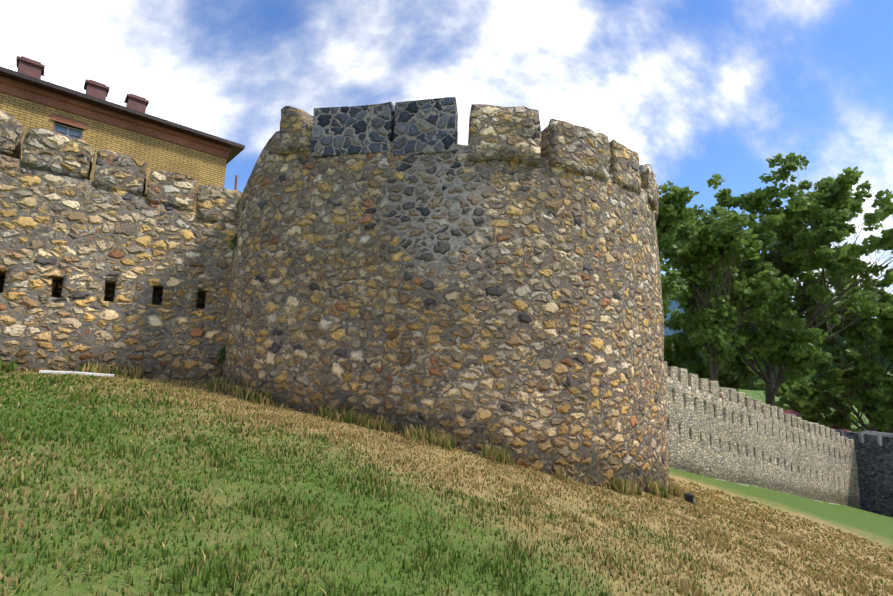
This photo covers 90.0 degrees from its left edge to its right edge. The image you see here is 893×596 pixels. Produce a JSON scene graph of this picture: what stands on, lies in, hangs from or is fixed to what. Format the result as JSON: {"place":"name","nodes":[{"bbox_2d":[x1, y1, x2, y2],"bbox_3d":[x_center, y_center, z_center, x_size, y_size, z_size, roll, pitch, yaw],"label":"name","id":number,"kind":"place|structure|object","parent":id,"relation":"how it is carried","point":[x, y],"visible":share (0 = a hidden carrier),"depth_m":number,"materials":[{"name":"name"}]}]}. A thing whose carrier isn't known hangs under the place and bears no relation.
{"place":"outdoors","nodes":[
{"label":"outdoors","id":0,"kind":"place"},
{"bbox_2d":[0,356,892,595],"bbox_3d":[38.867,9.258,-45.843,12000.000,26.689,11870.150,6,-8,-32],"label":"terrain","id":1,"kind":"structure","parent":0,"point":[873,527],"depth_m":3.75,"materials":[{"name":"green plant"}]},
{"bbox_2d":[39,370,114,376],"bbox_3d":[-6.649,1.366,8.062,1.057,0.126,0.120,6,-9,-35],"label":"white plank","id":2,"kind":"object","parent":1,"relation":"on","point":[68,372],"visible":0.77,"depth_m":8.01,"materials":[{"name":"paint"}]},
{"bbox_2d":[0,92,226,212],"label":"brick building","id":3,"kind":"structure","parent":1,"relation":"on","point":[202,168],"depth_m":14.42,"materials":[{"name":"yellow brick"}]},
{"bbox_2d":[53,123,82,139],"bbox_3d":[-11.406,-4.949,13.447,0.660,0.440,0.040,8,-10,-43],"label":"window frame","id":4,"kind":"object","parent":3,"relation":"attached to","point":[67,132],"visible":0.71,"depth_m":13.44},
{"bbox_2d":[55,125,79,138],"bbox_3d":[-11.430,-4.946,13.472,0.620,0.400,0.010,8,-10,-43],"label":"window glass","id":5,"kind":"object","parent":4,"relation":"in","point":[64,129],"depth_m":13.46,"materials":[{"name":"glass"}]},
{"bbox_2d":[0,76,230,159],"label":"brick cornice","id":6,"kind":"structure","parent":3,"relation":"on","point":[36,94],"depth_m":13.81,"materials":[{"name":"brick"}]},
{"bbox_2d":[0,66,244,164],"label":"building roof","id":7,"kind":"structure","parent":3,"relation":"on","point":[236,148],"depth_m":13.95,"materials":[{"name":"brown metal"}]},
{"bbox_2d":[16,56,148,112],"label":"chimneys","id":8,"kind":"object","parent":7,"relation":"on","point":[30,67],"visible":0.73,"depth_m":14.44,"materials":[{"name":"paint"}]},
{"bbox_2d":[0,154,236,383],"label":"curtain wall","id":9,"kind":"structure","parent":1,"relation":"on","point":[89,273],"depth_m":8.81,"materials":[{"name":"stone"}]},
{"bbox_2d":[0,110,242,224],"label":"battlements","id":10,"kind":"object","parent":9,"relation":"on","point":[49,150],"depth_m":9.02,"materials":[{"name":"stone"}]},
{"bbox_2d":[214,344,225,365],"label":"plant","id":11,"kind":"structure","parent":9,"relation":"attached to","point":[222,351],"depth_m":9.53,"materials":[{"name":"green plant"}]},
{"bbox_2d":[234,175,237,189],"bbox_3d":[-8.448,-1.404,17.358,0.086,7.000,0.090,8,-10,-43],"label":"corner pole","id":12,"kind":"object","parent":1,"relation":"on","point":[236,180],"visible":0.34,"depth_m":17.72,"materials":[{"name":"paint"}]},
{"bbox_2d":[222,131,668,491],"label":"fortress tower","id":13,"kind":"structure","parent":1,"relation":"on","point":[516,308],"depth_m":8.09,"materials":[{"name":"stone"}]},
{"bbox_2d":[226,233,237,255],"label":"plant","id":14,"kind":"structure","parent":13,"relation":"attached to","point":[234,242],"depth_m":9.86,"materials":[{"name":"green plant"}]},
{"bbox_2d":[311,97,457,156],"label":"battlements","id":15,"kind":"object","parent":13,"relation":"on","point":[426,126],"visible":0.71,"depth_m":8.46,"materials":[{"name":"stone"}]},
{"bbox_2d":[243,104,658,222],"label":"battlements","id":16,"kind":"object","parent":13,"relation":"on","point":[512,134],"visible":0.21,"depth_m":8.42,"materials":[{"name":"stone"}]},
{"bbox_2d":[656,181,698,313],"bbox_3d":[12.282,0.748,27.808,5.604,15.672,6.360,6,-8,-32],"label":"tree","id":17,"kind":"object","parent":1,"relation":"on","point":[672,208],"depth_m":26.97,"materials":[{"name":"green plant"}]},
{"bbox_2d":[684,493,696,503],"bbox_3d":[4.899,4.081,9.005,0.200,0.228,0.200,6,-8,-32],"label":"floodlight","id":18,"kind":"object","parent":1,"relation":"on","point":[690,499],"visible":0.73,"depth_m":8.96,"materials":[{"name":"grey metal"}]},
{"bbox_2d":[664,313,751,380],"bbox_3d":[18.292,6.991,40.539,13.943,13.400,13.985,6,-8,-32],"label":"understory tree","id":19,"kind":"object","parent":1,"relation":"on","point":[680,358],"depth_m":38.75,"materials":[{"name":"green plant"}]},
{"bbox_2d":[659,202,785,380],"bbox_3d":[19.080,2.253,31.927,8.806,16.919,8.634,6,-8,-32],"label":"tree","id":20,"kind":"object","parent":1,"relation":"on","point":[705,320],"depth_m":30.29,"materials":[{"name":"green plant"}]},
{"bbox_2d":[660,252,789,389],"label":"tree","id":21,"kind":"object","parent":1,"relation":"on","point":[738,362],"depth_m":46.25,"materials":[{"name":"green plant"}]},
{"bbox_2d":[678,469,845,505],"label":"white kerb stones","id":22,"kind":"object","parent":1,"relation":"on","point":[766,488],"visible":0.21,"depth_m":21.36,"materials":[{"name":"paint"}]},
{"bbox_2d":[665,376,860,508],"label":"curtain wall","id":23,"kind":"structure","parent":1,"relation":"on","point":[707,436],"depth_m":21.83,"materials":[{"name":"stone"}]},
{"bbox_2d":[664,361,854,451],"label":"battlements","id":24,"kind":"object","parent":23,"relation":"on","point":[684,378],"depth_m":22.21,"materials":[{"name":"stone"}]},
{"bbox_2d":[682,153,892,405],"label":"tree","id":25,"kind":"object","parent":1,"relation":"on","point":[802,354],"depth_m":33.47,"materials":[{"name":"green plant"}]},
{"bbox_2d":[748,369,892,431],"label":"bush","id":26,"kind":"object","parent":1,"relation":"on","point":[796,401],"depth_m":50.33,"materials":[{"name":"green plant"}]},
{"bbox_2d":[768,265,892,432],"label":"tree","id":27,"kind":"object","parent":1,"relation":"on","point":[860,400],"depth_m":41.73,"materials":[{"name":"green plant"}]},
{"bbox_2d":[835,430,892,517],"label":"stone tower","id":28,"kind":"structure","parent":1,"relation":"on","point":[874,450],"depth_m":28.26,"materials":[{"name":"stone"}]},
{"bbox_2d":[0,0,892,317],"label":"sky","id":29,"kind":"structure","parent":0,"point":[699,89],"materials":[{"name":"blue"}]},
{"bbox_2d":[664,295,804,335],"bbox_3d":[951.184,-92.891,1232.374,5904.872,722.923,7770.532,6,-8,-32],"label":"blue mountains","id":30,"kind":"structure","parent":0,"point":[674,304],"depth_m":3048.04,"materials":[{"name":"blue"}]},
{"bbox_2d":[730,370,738,391],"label":"understory tree","id":31,"kind":"object","parent":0,"point":[736,376],"depth_m":70.92,"materials":[{"name":"green plant"}]},
{"bbox_2d":[667,322,892,390],"bbox_3d":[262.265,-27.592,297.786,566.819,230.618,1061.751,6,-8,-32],"label":"forest hill","id":32,"kind":"structure","parent":0,"point":[755,379],"depth_m":333.88,"materials":[{"name":"green plant"}]},
{"bbox_2d":[784,410,848,434],"bbox_3d":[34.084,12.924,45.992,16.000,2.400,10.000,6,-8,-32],"label":"red roof house","id":33,"kind":"structure","parent":0,"point":[797,414],"depth_m":46.56,"materials":[{"name":"red"}]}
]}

